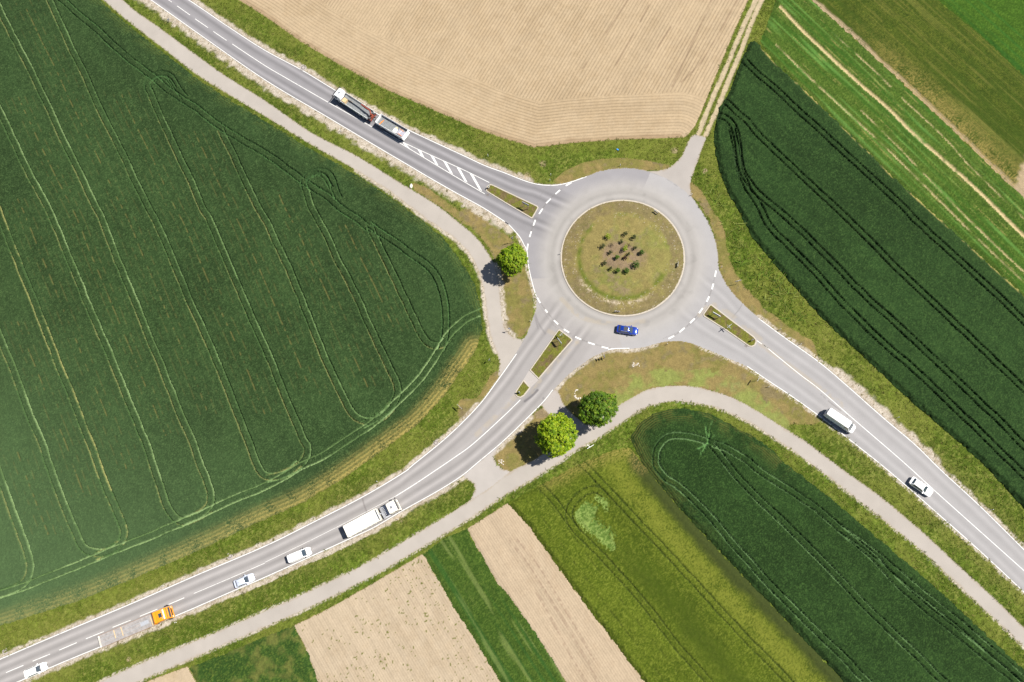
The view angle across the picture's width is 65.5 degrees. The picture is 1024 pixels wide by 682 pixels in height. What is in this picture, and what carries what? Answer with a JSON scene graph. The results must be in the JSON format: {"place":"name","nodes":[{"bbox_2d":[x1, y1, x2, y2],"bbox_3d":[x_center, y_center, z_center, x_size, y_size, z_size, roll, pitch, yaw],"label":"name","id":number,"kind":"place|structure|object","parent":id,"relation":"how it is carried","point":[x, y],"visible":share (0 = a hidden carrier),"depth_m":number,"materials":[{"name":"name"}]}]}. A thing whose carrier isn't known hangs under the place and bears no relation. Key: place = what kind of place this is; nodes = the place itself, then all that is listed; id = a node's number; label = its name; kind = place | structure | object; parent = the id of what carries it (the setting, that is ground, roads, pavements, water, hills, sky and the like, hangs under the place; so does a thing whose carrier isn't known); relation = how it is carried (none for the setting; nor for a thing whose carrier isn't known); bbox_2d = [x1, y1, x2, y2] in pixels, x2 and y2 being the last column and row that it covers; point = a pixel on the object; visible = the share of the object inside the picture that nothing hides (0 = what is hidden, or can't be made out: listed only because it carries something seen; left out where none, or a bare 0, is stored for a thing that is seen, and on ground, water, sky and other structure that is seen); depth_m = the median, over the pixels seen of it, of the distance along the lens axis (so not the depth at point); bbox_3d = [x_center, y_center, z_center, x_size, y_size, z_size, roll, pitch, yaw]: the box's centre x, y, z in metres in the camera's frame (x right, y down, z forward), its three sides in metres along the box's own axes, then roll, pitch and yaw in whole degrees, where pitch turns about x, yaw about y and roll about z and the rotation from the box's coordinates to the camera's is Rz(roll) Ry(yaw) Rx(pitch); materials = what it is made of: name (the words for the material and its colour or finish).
{"place":"outdoors","nodes":[
{"label":"outdoors","id":0,"kind":"place"},
{"bbox_2d":[149,667,194,681],"bbox_3d":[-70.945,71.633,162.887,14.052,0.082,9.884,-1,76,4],"label":"bare field","id":1,"kind":"structure","parent":0,"point":[183,675],"depth_m":163.42,"materials":[{"name":"soil"}]},
{"bbox_2d":[189,626,317,681],"bbox_3d":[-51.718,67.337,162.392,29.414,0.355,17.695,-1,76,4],"label":"green crop","id":2,"kind":"object","parent":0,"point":[282,656],"visible":1,"depth_m":162.77,"materials":[{"name":"green plant"}]},
{"bbox_2d":[105,0,524,375],"bbox_3d":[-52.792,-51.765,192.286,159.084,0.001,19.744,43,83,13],"label":"path","id":3,"kind":"structure","parent":0,"point":[506,345],"depth_m":187.77,"materials":[{"name":"grey asphalt"}]},
{"bbox_2d":[295,555,499,681],"bbox_3d":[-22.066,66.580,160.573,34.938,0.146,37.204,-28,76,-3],"label":"bare field","id":4,"kind":"structure","parent":0,"point":[405,623],"depth_m":162.39,"materials":[{"name":"soil"}]},
{"bbox_2d":[463,445,509,499],"bbox_3d":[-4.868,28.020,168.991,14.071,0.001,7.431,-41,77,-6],"label":"path","id":5,"kind":"structure","parent":0,"point":[484,474],"depth_m":168.97,"materials":[{"name":"grey asphalt"}]},
{"bbox_2d":[241,0,747,146],"bbox_3d":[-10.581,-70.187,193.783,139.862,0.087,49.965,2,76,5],"label":"bare field","id":6,"kind":"structure","parent":0,"point":[533,73],"depth_m":191.97,"materials":[{"name":"soil"}]},
{"bbox_2d":[0,0,1023,681],"bbox_3d":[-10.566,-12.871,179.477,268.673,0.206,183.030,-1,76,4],"label":"verge","id":7,"kind":"structure","parent":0,"point":[662,364],"depth_m":170.44,"materials":[{"name":"green plant"}]},
{"bbox_2d":[423,528,564,681],"bbox_3d":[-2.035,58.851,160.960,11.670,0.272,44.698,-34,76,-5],"label":"green crop","id":8,"kind":"object","parent":7,"relation":"on","point":[507,640],"visible":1,"depth_m":161.91,"materials":[{"name":"green plant"}]},
{"bbox_2d":[496,243,527,276],"bbox_3d":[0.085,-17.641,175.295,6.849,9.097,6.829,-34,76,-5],"label":"round tree","id":9,"kind":"object","parent":7,"relation":"on","point":[510,257],"visible":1,"depth_m":172.62,"materials":[{"name":"green plant"}]},
{"bbox_2d":[534,412,578,458],"bbox_3d":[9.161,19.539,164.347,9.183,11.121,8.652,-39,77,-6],"label":"round tree","id":10,"kind":"object","parent":7,"relation":"on","point":[558,436],"visible":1,"depth_m":160.94,"materials":[{"name":"green plant"}]},
{"bbox_2d":[577,390,618,427],"bbox_3d":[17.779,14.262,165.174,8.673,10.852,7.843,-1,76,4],"label":"round tree","id":11,"kind":"object","parent":7,"relation":"on","point":[598,408],"visible":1,"depth_m":161.95,"materials":[{"name":"green plant"}]},
{"bbox_2d":[507,447,842,681],"bbox_3d":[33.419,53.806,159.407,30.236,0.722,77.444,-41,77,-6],"label":"barley crop","id":12,"kind":"object","parent":7,"relation":"on","point":[664,588],"visible":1,"depth_m":160.72,"materials":[{"name":"green plant"}]},
{"bbox_2d":[698,169,808,322],"bbox_3d":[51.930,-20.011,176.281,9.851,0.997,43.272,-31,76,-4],"label":"reed grass","id":13,"kind":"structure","parent":7,"relation":"on","point":[738,266],"depth_m":174.73,"materials":[{"name":"green plant"}]},
{"bbox_2d":[760,0,1023,294],"bbox_3d":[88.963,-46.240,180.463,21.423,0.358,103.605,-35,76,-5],"label":"meadow grass","id":14,"kind":"structure","parent":7,"relation":"on","point":[927,157],"depth_m":180.73,"materials":[{"name":"green plant"}]},
{"bbox_2d":[813,0,1023,197],"bbox_3d":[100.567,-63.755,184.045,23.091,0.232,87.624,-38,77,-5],"label":"sparse crop","id":15,"kind":"object","parent":7,"relation":"on","point":[964,81],"visible":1,"depth_m":183.75,"materials":[{"name":"green plant"}]},
{"bbox_2d":[939,0,1023,75],"bbox_3d":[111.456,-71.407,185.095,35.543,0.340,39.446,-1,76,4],"label":"green crop","id":16,"kind":"object","parent":7,"relation":"on","point":[998,25],"visible":1,"depth_m":185.68,"materials":[{"name":"green plant"}]},
{"bbox_2d":[0,0,1023,681],"bbox_3d":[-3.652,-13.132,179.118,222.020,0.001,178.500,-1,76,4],"label":"road","id":17,"kind":"structure","parent":0,"point":[574,316],"depth_m":173.16,"materials":[{"name":"grey asphalt"}]},
{"bbox_2d":[24,662,47,678],"bbox_3d":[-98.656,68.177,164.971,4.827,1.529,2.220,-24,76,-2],"label":"estate car","id":18,"kind":"object","parent":17,"relation":"on","point":[35,670],"visible":1,"depth_m":164.64,"materials":[{"name":"white paint"}]},
{"bbox_2d":[97,605,174,647],"bbox_3d":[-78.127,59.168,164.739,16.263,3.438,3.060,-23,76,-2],"label":"flatbed lorry","id":19,"kind":"object","parent":17,"relation":"on","point":[139,625],"visible":1,"depth_m":165.04,"materials":[{"name":"orange paint"}]},
{"bbox_2d":[233,573,254,587],"bbox_3d":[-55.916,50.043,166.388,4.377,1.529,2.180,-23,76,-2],"label":"estate car","id":20,"kind":"object","parent":17,"relation":"on","point":[244,580],"visible":1,"depth_m":166.08,"materials":[{"name":"silver metal"}]},
{"bbox_2d":[287,547,311,562],"bbox_3d":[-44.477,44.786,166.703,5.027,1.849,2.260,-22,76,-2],"label":"panel van","id":21,"kind":"object","parent":17,"relation":"on","point":[302,553],"visible":1,"depth_m":165.97,"materials":[{"name":"white paint"}]},
{"bbox_2d":[332,86,376,120],"bbox_3d":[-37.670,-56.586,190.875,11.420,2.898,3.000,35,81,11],"label":"crane lorry","id":22,"kind":"object","parent":17,"relation":"on","point":[359,108],"visible":1,"depth_m":190.58,"materials":[{"name":"white paint"}]},
{"bbox_2d":[343,498,400,536],"bbox_3d":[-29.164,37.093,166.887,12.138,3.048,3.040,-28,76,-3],"label":"lorry","id":23,"kind":"object","parent":17,"relation":"on","point":[362,523],"visible":1,"depth_m":165.98,"materials":[{"name":"white paint"}]},
{"bbox_2d":[374,114,409,139],"bbox_3d":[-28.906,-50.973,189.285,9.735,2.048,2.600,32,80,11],"label":"drawbar trailer","id":24,"kind":"object","parent":17,"relation":"on","point":[388,124],"visible":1,"depth_m":189.05,"materials":[{"name":"grey metal"}]},
{"bbox_2d":[396,129,404,136],"bbox_3d":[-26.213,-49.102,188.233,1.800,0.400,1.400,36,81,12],"label":"pallet","id":25,"kind":"object","parent":24,"relation":"on","point":[401,132],"visible":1,"depth_m":188.03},
{"bbox_2d":[486,184,537,218],"bbox_3d":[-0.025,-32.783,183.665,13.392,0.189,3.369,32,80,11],"label":"traffic island","id":26,"kind":"structure","parent":17,"relation":"on","point":[506,197],"depth_m":183.50,"materials":[{"name":"plant"}]},
{"bbox_2d":[1,0,1023,681],"bbox_3d":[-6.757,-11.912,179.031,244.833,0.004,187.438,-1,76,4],"label":"road markings","id":27,"kind":"object","parent":17,"relation":"on","point":[501,374],"visible":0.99,"depth_m":170.43,"materials":[{"name":"paint"}]},
{"bbox_2d":[515,380,529,397],"bbox_3d":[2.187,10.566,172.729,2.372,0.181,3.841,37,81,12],"label":"traffic island","id":28,"kind":"structure","parent":17,"relation":"on","point":[523,388],"depth_m":172.69,"materials":[{"name":"plant"}]},
{"bbox_2d":[530,329,572,378],"bbox_3d":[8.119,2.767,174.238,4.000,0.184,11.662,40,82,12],"label":"traffic island","id":29,"kind":"structure","parent":17,"relation":"on","point":[552,350],"depth_m":174.19,"materials":[{"name":"plant"}]},
{"bbox_2d":[560,200,684,316],"bbox_3d":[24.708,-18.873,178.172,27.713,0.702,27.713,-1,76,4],"label":"roundabout island","id":30,"kind":"structure","parent":17,"relation":"on","point":[648,284],"depth_m":177.94,"materials":[{"name":"plant"}]},
{"bbox_2d":[631,260,639,267],"bbox_3d":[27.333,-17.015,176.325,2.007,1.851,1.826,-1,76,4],"label":"shrub","id":31,"kind":"object","parent":30,"relation":"on","point":[635,265],"visible":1,"depth_m":176.00,"materials":[{"name":"green plant"}]},
{"bbox_2d":[616,325,637,335],"bbox_3d":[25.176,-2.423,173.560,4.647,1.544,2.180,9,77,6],"label":"estate car","id":32,"kind":"object","parent":17,"relation":"on","point":[629,330],"visible":1,"depth_m":173.16,"materials":[{"name":"blue paint"}]},
{"bbox_2d":[703,304,756,346],"bbox_3d":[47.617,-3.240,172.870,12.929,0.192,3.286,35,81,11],"label":"traffic island","id":33,"kind":"structure","parent":17,"relation":"on","point":[736,330],"depth_m":172.91,"materials":[{"name":"plant"}]},
{"bbox_2d":[823,408,855,432],"bbox_3d":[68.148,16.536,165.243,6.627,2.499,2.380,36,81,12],"label":"delivery van","id":34,"kind":"object","parent":17,"relation":"on","point":[840,420],"visible":1,"depth_m":164.44,"materials":[{"name":"white paint"}]},
{"bbox_2d":[908,477,932,496],"bbox_3d":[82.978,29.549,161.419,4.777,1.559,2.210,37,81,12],"label":"estate car","id":35,"kind":"object","parent":17,"relation":"on","point":[921,487],"visible":1,"depth_m":160.99,"materials":[{"name":"white paint"}]},
{"bbox_2d":[524,371,537,387],"bbox_3d":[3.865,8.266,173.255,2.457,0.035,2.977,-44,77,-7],"label":"path","id":36,"kind":"structure","parent":0,"point":[530,379],"depth_m":173.20,"materials":[{"name":"white concrete"}]},
{"bbox_2d":[468,504,644,681],"bbox_3d":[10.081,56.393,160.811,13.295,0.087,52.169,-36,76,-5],"label":"bare field","id":37,"kind":"structure","parent":0,"point":[562,621],"depth_m":161.81,"materials":[{"name":"soil"}]},
{"bbox_2d":[101,386,1023,681],"bbox_3d":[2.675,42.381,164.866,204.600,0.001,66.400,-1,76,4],"label":"path","id":38,"kind":"structure","parent":0,"point":[809,454],"depth_m":165.50,"materials":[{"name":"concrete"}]},
{"bbox_2d":[543,390,586,433],"bbox_3d":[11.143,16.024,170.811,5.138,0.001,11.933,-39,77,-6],"label":"path","id":39,"kind":"structure","parent":0,"point":[552,403],"depth_m":171.35,"materials":[{"name":"grey asphalt"}]},
{"bbox_2d":[651,135,705,195],"bbox_3d":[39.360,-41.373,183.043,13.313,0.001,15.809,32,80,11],"label":"path","id":40,"kind":"structure","parent":0,"point":[679,173],"depth_m":182.75,"materials":[{"name":"grey asphalt"}]},
{"label":"ground","id":41,"kind":"structure","parent":0,"visible":0},
{"bbox_2d":[0,0,482,624],"bbox_3d":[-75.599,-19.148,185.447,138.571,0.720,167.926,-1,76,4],"label":"wheat crop","id":42,"kind":"object","parent":41,"relation":"on","point":[222,316],"visible":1,"depth_m":181.11,"materials":[{"name":"green plant"}]},
{"bbox_2d":[631,408,1023,681],"bbox_3d":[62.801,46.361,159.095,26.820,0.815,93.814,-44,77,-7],"label":"wheat crop","id":43,"kind":"object","parent":41,"relation":"on","point":[847,595],"visible":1,"depth_m":159.52,"materials":[{"name":"green plant"}]},
{"bbox_2d":[713,41,1023,508],"bbox_3d":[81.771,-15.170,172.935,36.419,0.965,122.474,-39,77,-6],"label":"wheat crop","id":44,"kind":"object","parent":41,"relation":"on","point":[914,300],"visible":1,"depth_m":173.13,"materials":[{"name":"green plant"}]}
]}

